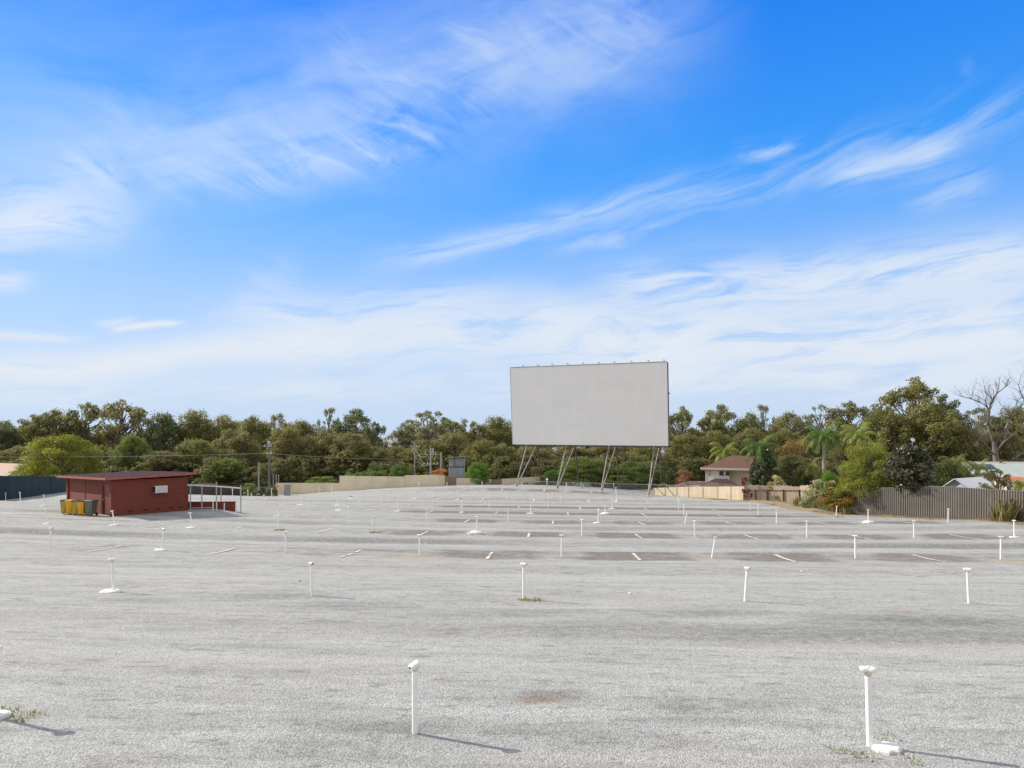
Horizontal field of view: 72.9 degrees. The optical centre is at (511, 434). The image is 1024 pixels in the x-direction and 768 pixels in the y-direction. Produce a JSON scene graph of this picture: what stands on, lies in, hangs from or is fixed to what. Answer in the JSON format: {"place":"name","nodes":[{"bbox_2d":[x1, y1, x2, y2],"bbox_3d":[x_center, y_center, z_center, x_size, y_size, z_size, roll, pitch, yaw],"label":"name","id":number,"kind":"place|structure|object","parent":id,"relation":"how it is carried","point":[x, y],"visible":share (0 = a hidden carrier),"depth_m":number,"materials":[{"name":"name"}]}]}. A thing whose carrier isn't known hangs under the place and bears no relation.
{"place":"outdoors","nodes":[
{"label":"outdoors","id":0,"kind":"place"},
{"bbox_2d":[0,437,1023,767],"bbox_3d":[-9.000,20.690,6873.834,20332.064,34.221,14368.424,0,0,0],"label":"ground","id":1,"kind":"structure","parent":0,"point":[186,649],"depth_m":14.52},
{"bbox_2d":[0,420,26,462],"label":"gum tree","id":2,"kind":"object","parent":1,"relation":"on","point":[6,429],"visible":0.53,"depth_m":141.22,"materials":[{"name":"green plant"}]},
{"bbox_2d":[0,444,43,463],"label":"native tree","id":3,"kind":"object","parent":1,"relation":"on","point":[16,454],"visible":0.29,"depth_m":122.97,"materials":[{"name":"green plant"}]},
{"bbox_2d":[7,413,52,450],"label":"gum tree","id":4,"kind":"object","parent":1,"relation":"on","point":[24,430],"visible":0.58,"depth_m":144.68,"materials":[{"name":"green plant"}]},
{"bbox_2d":[0,476,65,500],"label":"sheet fence","id":5,"kind":"object","parent":1,"relation":"on","point":[11,487],"visible":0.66,"depth_m":89.76,"materials":[{"name":"metal"}]},
{"bbox_2d":[25,408,90,462],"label":"gum tree","id":6,"kind":"object","parent":1,"relation":"on","point":[55,417],"visible":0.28,"depth_m":147.91,"materials":[{"name":"green plant"}]},
{"bbox_2d":[6,432,110,476],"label":"pepper tree","id":7,"kind":"object","parent":1,"relation":"on","point":[65,459],"visible":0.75,"depth_m":102.73,"materials":[{"name":"green plant"}]},
{"bbox_2d":[59,402,120,462],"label":"gum tree","id":8,"kind":"object","parent":1,"relation":"on","point":[91,414],"visible":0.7,"depth_m":148.22,"materials":[{"name":"green plant"}]},
{"bbox_2d":[78,444,115,470],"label":"native tree","id":9,"kind":"object","parent":1,"relation":"on","point":[103,448],"visible":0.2,"depth_m":121.44,"materials":[{"name":"green plant"}]},
{"bbox_2d":[57,471,196,516],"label":"brick shed","id":10,"kind":"structure","parent":1,"relation":"on","point":[131,493],"depth_m":49.61,"materials":[{"name":"brick"}]},
{"bbox_2d":[102,485,108,514],"bbox_3d":[-28.111,4.520,48.139,1.365,2.052,0.123,0,0,40],"label":"door","id":11,"kind":"structure","parent":10,"relation":"in","point":[105,488],"depth_m":48.36,"materials":[{"name":"paint"}]},
{"bbox_2d":[96,399,159,457],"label":"gum tree","id":12,"kind":"object","parent":1,"relation":"on","point":[135,419],"visible":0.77,"depth_m":146.18,"materials":[{"name":"green plant"}]},
{"bbox_2d":[107,433,153,467],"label":"native tree","id":13,"kind":"object","parent":1,"relation":"on","point":[135,443],"visible":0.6,"depth_m":118.63,"materials":[{"name":"green plant"}]},
{"bbox_2d":[131,450,189,471],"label":"native tree","id":14,"kind":"object","parent":1,"relation":"on","point":[165,460],"visible":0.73,"depth_m":116.37,"materials":[{"name":"green plant"}]},
{"bbox_2d":[139,408,189,458],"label":"gum tree","id":15,"kind":"object","parent":1,"relation":"on","point":[166,425],"visible":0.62,"depth_m":144.42,"materials":[{"name":"green plant"}]},
{"bbox_2d":[175,407,216,461],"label":"gum tree","id":16,"kind":"object","parent":1,"relation":"on","point":[194,422],"visible":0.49,"depth_m":148.35,"materials":[{"name":"green plant"}]},
{"bbox_2d":[168,438,224,477],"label":"native tree","id":17,"kind":"object","parent":1,"relation":"on","point":[195,451],"visible":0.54,"depth_m":120.40,"materials":[{"name":"green plant"}]},
{"bbox_2d":[188,501,235,510],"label":"brick wall","id":18,"kind":"structure","parent":1,"relation":"on","point":[229,505],"depth_m":52.69,"materials":[{"name":"brick"}]},
{"bbox_2d":[187,482,240,513],"bbox_3d":[-22.189,4.733,53.650,3.796,2.374,4.790,0,0,0],"label":"pipe frame","id":19,"kind":"object","parent":1,"relation":"on","point":[207,485],"visible":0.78,"depth_m":51.60,"materials":[{"name":"white paint"}]},
{"bbox_2d":[188,485,242,495],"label":"slatted fence","id":20,"kind":"object","parent":1,"relation":"on","point":[195,490],"visible":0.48,"depth_m":91.22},
{"bbox_2d":[201,413,242,452],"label":"gum tree","id":21,"kind":"object","parent":1,"relation":"on","point":[222,423],"visible":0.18,"depth_m":147.51,"materials":[{"name":"green plant"}]},
{"bbox_2d":[204,457,246,484],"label":"native tree","id":22,"kind":"object","parent":1,"relation":"on","point":[237,473],"visible":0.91,"depth_m":111.18,"materials":[{"name":"green plant"}]},
{"bbox_2d":[210,428,263,476],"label":"native tree","id":23,"kind":"object","parent":1,"relation":"on","point":[236,444],"visible":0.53,"depth_m":125.13,"materials":[{"name":"green plant"}]},
{"bbox_2d":[234,414,275,469],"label":"gum tree","id":24,"kind":"object","parent":1,"relation":"on","point":[260,432],"visible":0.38,"depth_m":145.36,"materials":[{"name":"green plant"}]},
{"bbox_2d":[261,423,309,480],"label":"native tree","id":25,"kind":"object","parent":1,"relation":"on","point":[277,449],"visible":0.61,"depth_m":122.23,"materials":[{"name":"green plant"}]},
{"bbox_2d":[275,418,325,461],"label":"gum tree","id":26,"kind":"object","parent":1,"relation":"on","point":[309,431],"visible":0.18,"depth_m":145.68,"materials":[{"name":"green plant"}]},
{"bbox_2d":[276,483,338,493],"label":"sheet fence","id":27,"kind":"object","parent":1,"relation":"on","point":[301,488],"visible":0.77,"depth_m":96.98,"materials":[{"name":"metal"}]},
{"bbox_2d":[293,430,343,477],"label":"native tree","id":28,"kind":"object","parent":1,"relation":"on","point":[322,443],"visible":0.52,"depth_m":121.75,"materials":[{"name":"green plant"}]},
{"bbox_2d":[316,407,337,434],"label":"gum tree","id":29,"kind":"object","parent":1,"relation":"on","point":[330,410],"visible":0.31,"depth_m":149.53,"materials":[{"name":"green plant"}]},
{"bbox_2d":[323,430,375,474],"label":"native tree","id":30,"kind":"object","parent":1,"relation":"on","point":[347,440],"visible":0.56,"depth_m":120.16,"materials":[{"name":"green plant"}]},
{"bbox_2d":[328,408,379,462],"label":"gum tree","id":31,"kind":"object","parent":1,"relation":"on","point":[350,419],"visible":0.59,"depth_m":146.59,"materials":[{"name":"green plant"}]},
{"bbox_2d":[364,422,389,461],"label":"gum tree","id":32,"kind":"object","parent":1,"relation":"on","point":[371,437],"visible":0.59,"depth_m":139.49,"materials":[{"name":"green plant"}]},
{"bbox_2d":[359,446,398,472],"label":"native tree","id":33,"kind":"object","parent":1,"relation":"on","point":[376,455],"visible":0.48,"depth_m":119.11,"materials":[{"name":"green plant"}]},
{"bbox_2d":[339,475,444,490],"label":"sheet fence","id":34,"kind":"object","parent":1,"relation":"on","point":[346,483],"visible":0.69,"depth_m":95.49,"materials":[{"name":"metal"}]},
{"bbox_2d":[383,445,416,467],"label":"native tree","id":35,"kind":"object","parent":1,"relation":"on","point":[395,454],"visible":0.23,"depth_m":127.57,"materials":[{"name":"green plant"}]},
{"bbox_2d":[388,465,412,476],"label":"bush","id":36,"kind":"object","parent":1,"relation":"on","point":[401,470],"visible":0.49,"depth_m":101.60,"materials":[{"name":"green plant"}]},
{"bbox_2d":[387,421,427,450],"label":"gum tree","id":37,"kind":"object","parent":1,"relation":"on","point":[405,425],"visible":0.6,"depth_m":148.42,"materials":[{"name":"green plant"}]},
{"bbox_2d":[408,660,420,734],"bbox_3d":[-1.238,3.368,8.805,0.110,0.989,0.148,0,0,41],"label":"speaker post","id":38,"kind":"object","parent":1,"relation":"on","point":[414,666],"visible":0.94,"depth_m":8.79,"materials":[{"name":"metal"}]},
{"bbox_2d":[400,438,448,473],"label":"native tree","id":39,"kind":"object","parent":1,"relation":"on","point":[421,449],"visible":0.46,"depth_m":124.38,"materials":[{"name":"green plant"}]},
{"bbox_2d":[390,410,459,449],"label":"gum tree","id":40,"kind":"object","parent":1,"relation":"on","point":[446,422],"visible":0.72,"depth_m":150.26,"materials":[{"name":"green plant"}]},
{"bbox_2d":[434,431,473,466],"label":"native tree","id":41,"kind":"object","parent":1,"relation":"on","point":[451,442],"visible":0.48,"depth_m":126.18,"materials":[{"name":"green plant"}]},
{"bbox_2d":[449,456,465,477],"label":"hut","id":42,"kind":"object","parent":1,"relation":"on","point":[457,467],"visible":0.82,"depth_m":105.11,"materials":[{"name":"metal"}]},
{"bbox_2d":[1,515,925,765],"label":"weeds","id":43,"kind":"object","parent":1,"relation":"on","point":[34,711],"visible":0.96,"depth_m":9.15,"materials":[{"name":"green plant"}]},
{"bbox_2d":[442,417,488,454],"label":"gum tree","id":44,"kind":"object","parent":1,"relation":"on","point":[472,433],"visible":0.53,"depth_m":148.70,"materials":[{"name":"green plant"}]},
{"bbox_2d":[465,461,491,484],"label":"bush","id":45,"kind":"object","parent":1,"relation":"on","point":[473,472],"visible":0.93,"depth_m":98.84,"materials":[{"name":"green plant"}]},
{"bbox_2d":[459,439,511,475],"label":"native tree","id":46,"kind":"object","parent":1,"relation":"on","point":[482,447],"visible":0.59,"depth_m":120.70,"materials":[{"name":"green plant"}]},
{"bbox_2d":[473,415,519,457],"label":"gum tree","id":47,"kind":"object","parent":1,"relation":"on","point":[500,431],"visible":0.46,"depth_m":148.36,"materials":[{"name":"green plant"}]},
{"bbox_2d":[456,476,555,484],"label":"sheet fence","id":48,"kind":"object","parent":1,"relation":"on","point":[463,481],"visible":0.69,"depth_m":99.97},
{"bbox_2d":[490,443,522,477],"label":"native tree","id":49,"kind":"object","parent":1,"relation":"on","point":[505,448],"visible":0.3,"depth_m":123.11,"materials":[{"name":"green plant"}]},
{"bbox_2d":[0,424,1023,485],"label":"woodland","id":50,"kind":"object","parent":1,"relation":"on","point":[511,470],"visible":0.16,"depth_m":115.60,"materials":[{"name":"green plant"}]},
{"bbox_2d":[62,489,982,561],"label":"parking lines","id":51,"kind":"object","parent":1,"relation":"on","point":[528,535],"visible":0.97,"depth_m":38.24,"materials":[{"name":"paint"}]},
{"bbox_2d":[513,446,557,476],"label":"native tree","id":52,"kind":"object","parent":1,"relation":"on","point":[544,453],"visible":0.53,"depth_m":126.30,"materials":[{"name":"green plant"}]},
{"bbox_2d":[542,470,565,484],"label":"bush","id":53,"kind":"object","parent":1,"relation":"on","point":[551,475],"visible":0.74,"depth_m":103.34,"materials":[{"name":"green plant"}]},
{"bbox_2d":[548,446,590,468],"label":"native tree","id":54,"kind":"object","parent":1,"relation":"on","point":[559,453],"visible":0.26,"depth_m":128.97,"materials":[{"name":"green plant"}]},
{"bbox_2d":[556,456,617,486],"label":"bush","id":55,"kind":"object","parent":1,"relation":"on","point":[589,468],"visible":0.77,"depth_m":105.79,"materials":[{"name":"green plant"}]},
{"bbox_2d":[510,360,671,496],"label":"cinema screen","id":56,"kind":"object","parent":1,"relation":"on","point":[614,404],"visible":0.86,"depth_m":93.40,"materials":[{"name":"metal"}]},
{"bbox_2d":[578,447,626,473],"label":"native tree","id":57,"kind":"object","parent":1,"relation":"on","point":[599,452],"visible":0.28,"depth_m":128.50,"materials":[{"name":"green plant"}]},
{"bbox_2d":[600,475,637,489],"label":"bush","id":58,"kind":"object","parent":1,"relation":"on","point":[626,482],"visible":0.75,"depth_m":100.88,"materials":[{"name":"green plant"}]},
{"bbox_2d":[525,480,727,491],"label":"chain link fence","id":59,"kind":"object","parent":1,"relation":"on","point":[614,484],"visible":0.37,"depth_m":96.08,"materials":[{"name":"metal"}]},
{"bbox_2d":[597,460,671,488],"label":"bush","id":60,"kind":"object","parent":1,"relation":"on","point":[631,472],"visible":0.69,"depth_m":104.69,"materials":[{"name":"green plant"}]},
{"bbox_2d":[618,447,665,464],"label":"native tree","id":61,"kind":"object","parent":1,"relation":"on","point":[636,451],"visible":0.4,"depth_m":125.91,"materials":[{"name":"green plant"}]},
{"bbox_2d":[667,406,698,459],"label":"gum tree","id":62,"kind":"object","parent":1,"relation":"on","point":[680,415],"visible":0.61,"depth_m":149.15,"materials":[{"name":"green plant"}]},
{"bbox_2d":[662,431,708,474],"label":"native tree","id":63,"kind":"object","parent":1,"relation":"on","point":[682,446],"visible":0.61,"depth_m":124.90,"materials":[{"name":"green plant"}]},
{"bbox_2d":[653,486,743,499],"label":"panel fence","id":64,"kind":"object","parent":1,"relation":"on","point":[733,493],"visible":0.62,"depth_m":84.58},
{"bbox_2d":[687,404,740,449],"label":"gum tree","id":65,"kind":"object","parent":1,"relation":"on","point":[721,416],"visible":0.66,"depth_m":149.90,"materials":[{"name":"green plant"}]},
{"bbox_2d":[694,429,738,465],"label":"native tree","id":66,"kind":"object","parent":1,"relation":"on","point":[715,438],"visible":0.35,"depth_m":126.38,"materials":[{"name":"green plant"}]},
{"bbox_2d":[700,479,738,486],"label":"outbuilding","id":67,"kind":"structure","parent":1,"relation":"on","point":[720,482],"depth_m":86.51,"materials":[{"name":"grey tile"}]},
{"bbox_2d":[709,442,739,461],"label":"palm tree","id":68,"kind":"object","parent":1,"relation":"on","point":[726,453],"visible":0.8,"depth_m":103.75,"materials":[{"name":"green plant"}]},
{"bbox_2d":[700,456,777,491],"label":"house","id":69,"kind":"structure","parent":1,"relation":"on","point":[734,469],"depth_m":93.62,"materials":[{"name":"paint"}]},
{"bbox_2d":[726,411,767,455],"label":"gum tree","id":70,"kind":"object","parent":1,"relation":"on","point":[746,422],"visible":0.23,"depth_m":149.35,"materials":[{"name":"green plant"}]},
{"bbox_2d":[731,426,783,457],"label":"native tree","id":71,"kind":"object","parent":1,"relation":"on","point":[755,434],"visible":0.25,"depth_m":129.02,"materials":[{"name":"green plant"}]},
{"bbox_2d":[739,434,781,496],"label":"palm tree","id":72,"kind":"object","parent":1,"relation":"on","point":[753,447],"visible":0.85,"depth_m":85.58,"materials":[{"name":"green plant"}]},
{"bbox_2d":[747,446,781,492],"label":"garden tree","id":73,"kind":"object","parent":1,"relation":"on","point":[758,476],"visible":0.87,"depth_m":84.31,"materials":[{"name":"green plant"}]},
{"bbox_2d":[766,410,811,454],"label":"gum tree","id":74,"kind":"object","parent":1,"relation":"on","point":[786,420],"visible":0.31,"depth_m":148.34,"materials":[{"name":"green plant"}]},
{"bbox_2d":[743,485,840,501],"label":"timber fence","id":75,"kind":"object","parent":1,"relation":"on","point":[786,493],"visible":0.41,"depth_m":78.37,"materials":[{"name":"wood"}]},
{"bbox_2d":[800,479,826,504],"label":"creeper","id":76,"kind":"object","parent":75,"relation":"attached to","point":[815,488],"visible":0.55,"depth_m":71.78,"materials":[{"name":"green plant"}]},
{"bbox_2d":[819,476,862,507],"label":"creeper","id":77,"kind":"object","parent":75,"relation":"attached to","point":[831,503],"visible":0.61,"depth_m":65.23,"materials":[{"name":"green plant"}]},
{"bbox_2d":[769,427,814,464],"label":"native tree","id":78,"kind":"object","parent":1,"relation":"on","point":[781,435],"visible":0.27,"depth_m":129.02,"materials":[{"name":"green plant"}]},
{"bbox_2d":[774,436,814,483],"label":"garden tree","id":79,"kind":"object","parent":1,"relation":"on","point":[792,448],"visible":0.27,"depth_m":91.85,"materials":[{"name":"plant"}]},
{"bbox_2d":[774,452,816,485],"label":"garden tree","id":80,"kind":"object","parent":1,"relation":"on","point":[788,465],"visible":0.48,"depth_m":87.28,"materials":[{"name":"green plant"}]},
{"bbox_2d":[784,470,813,486],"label":"bush","id":81,"kind":"object","parent":1,"relation":"on","point":[797,481],"visible":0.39,"depth_m":83.55,"materials":[{"name":"green plant"}]},
{"bbox_2d":[795,457,824,484],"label":"palm tree","id":82,"kind":"object","parent":1,"relation":"on","point":[809,468],"visible":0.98,"depth_m":83.74,"materials":[{"name":"green plant"}]},
{"bbox_2d":[790,494,853,513],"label":"weeds","id":83,"kind":"object","parent":1,"relation":"on","point":[819,505],"visible":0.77,"depth_m":69.07,"materials":[{"name":"green plant"}]},
{"bbox_2d":[800,421,844,486],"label":"palm tree","id":84,"kind":"object","parent":1,"relation":"on","point":[823,439],"visible":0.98,"depth_m":87.78,"materials":[{"name":"green plant"}]},
{"bbox_2d":[802,404,843,466],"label":"gum tree","id":85,"kind":"object","parent":1,"relation":"on","point":[810,420],"visible":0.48,"depth_m":150.96,"materials":[{"name":"green plant"}]},
{"bbox_2d":[830,422,875,463],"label":"native tree","id":86,"kind":"object","parent":1,"relation":"on","point":[841,456],"visible":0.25,"depth_m":127.43,"materials":[{"name":"green plant"}]},
{"bbox_2d":[829,400,878,460],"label":"gum tree","id":87,"kind":"object","parent":1,"relation":"on","point":[851,412],"visible":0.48,"depth_m":149.03,"materials":[{"name":"green plant"}]},
{"bbox_2d":[839,422,877,475],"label":"palm tree","id":88,"kind":"object","parent":1,"relation":"on","point":[855,436],"visible":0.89,"depth_m":83.84,"materials":[{"name":"green plant"}]},
{"bbox_2d":[832,437,895,502],"bbox_3d":[32.671,3.170,63.789,6.064,5.849,5.762,0,0,27],"label":"garden tree","id":89,"kind":"object","parent":1,"relation":"on","point":[859,469],"visible":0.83,"depth_m":63.17,"materials":[{"name":"green plant"}]},
{"bbox_2d":[859,665,901,754],"bbox_3d":[4.496,3.396,8.466,0.466,1.093,0.315,0,0,39],"label":"speaker post","id":90,"kind":"object","parent":1,"relation":"on","point":[885,748],"visible":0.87,"depth_m":8.50,"materials":[{"name":"metal"}]},
{"bbox_2d":[857,407,928,459],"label":"native tree","id":91,"kind":"object","parent":1,"relation":"on","point":[884,434],"visible":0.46,"depth_m":121.91,"materials":[{"name":"green plant"}]},
{"bbox_2d":[869,376,942,446],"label":"gum tree","id":92,"kind":"object","parent":1,"relation":"on","point":[912,392],"visible":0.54,"depth_m":126.77,"materials":[{"name":"green plant"}]},
{"bbox_2d":[880,443,939,494],"bbox_3d":[33.786,3.048,59.071,4.256,5.090,5.207,0,0,38],"label":"garden tree","id":93,"kind":"object","parent":1,"relation":"on","point":[903,465],"visible":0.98,"depth_m":58.53,"materials":[{"name":"green plant"}]},
{"bbox_2d":[888,400,977,463],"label":"native tree","id":94,"kind":"object","parent":1,"relation":"on","point":[944,422],"visible":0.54,"depth_m":119.39,"materials":[{"name":"green plant"}]},
{"bbox_2d":[848,486,1023,521],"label":"sheet fence","id":95,"kind":"object","parent":1,"relation":"on","point":[963,503],"visible":0.66,"depth_m":56.43,"materials":[{"name":"metal"}]},
{"bbox_2d":[928,458,967,485],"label":"bush","id":96,"kind":"object","parent":1,"relation":"on","point":[948,470],"visible":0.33,"depth_m":71.24,"materials":[{"name":"green plant"}]},
{"bbox_2d":[928,392,972,454],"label":"gum tree","id":97,"kind":"object","parent":1,"relation":"on","point":[941,400],"visible":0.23,"depth_m":128.49,"materials":[{"name":"green plant"}]},
{"bbox_2d":[936,424,991,461],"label":"native tree","id":98,"kind":"object","parent":1,"relation":"on","point":[954,448],"visible":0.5,"depth_m":118.22,"materials":[{"name":"green plant"}]},
{"bbox_2d":[944,477,995,488],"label":"garden shed","id":99,"kind":"structure","parent":1,"relation":"on","point":[970,482],"depth_m":62.27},
{"bbox_2d":[962,407,1010,458],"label":"gum tree","id":100,"kind":"object","parent":1,"relation":"on","point":[983,426],"visible":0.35,"depth_m":150.78,"materials":[{"name":"green plant"}]},
{"bbox_2d":[952,368,1023,461],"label":"dead tree","id":101,"kind":"object","parent":1,"relation":"on","point":[994,452],"visible":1,"depth_m":105.91,"materials":[{"name":"grey wood"}]},
{"bbox_2d":[958,460,1023,482],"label":"house","id":102,"kind":"structure","parent":1,"relation":"on","point":[1014,469],"depth_m":78.04,"materials":[{"name":"metal"}]},
{"bbox_2d":[976,469,1012,489],"bbox_3d":[41.026,4.945,59.116,2.615,4.172,3.083,0,0,-18],"label":"bush","id":103,"kind":"object","parent":1,"relation":"on","point":[1001,483],"visible":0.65,"depth_m":58.70,"materials":[{"name":"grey plant"}]},
{"bbox_2d":[976,430,1023,461],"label":"native tree","id":104,"kind":"object","parent":1,"relation":"on","point":[1007,446],"visible":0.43,"depth_m":126.13,"materials":[{"name":"green plant"}]},
{"bbox_2d":[988,496,1023,521],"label":"grass clump","id":105,"kind":"object","parent":1,"relation":"on","point":[1002,512],"visible":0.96,"depth_m":49.81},
{"bbox_2d":[989,404,1023,457],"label":"gum tree","id":106,"kind":"object","parent":1,"relation":"on","point":[1014,426],"visible":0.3,"depth_m":148.72,"materials":[{"name":"green plant"}]},
{"bbox_2d":[0,0,1023,436],"label":"sky","id":107,"kind":"structure","parent":0,"point":[387,210],"materials":[{"name":"blue"}]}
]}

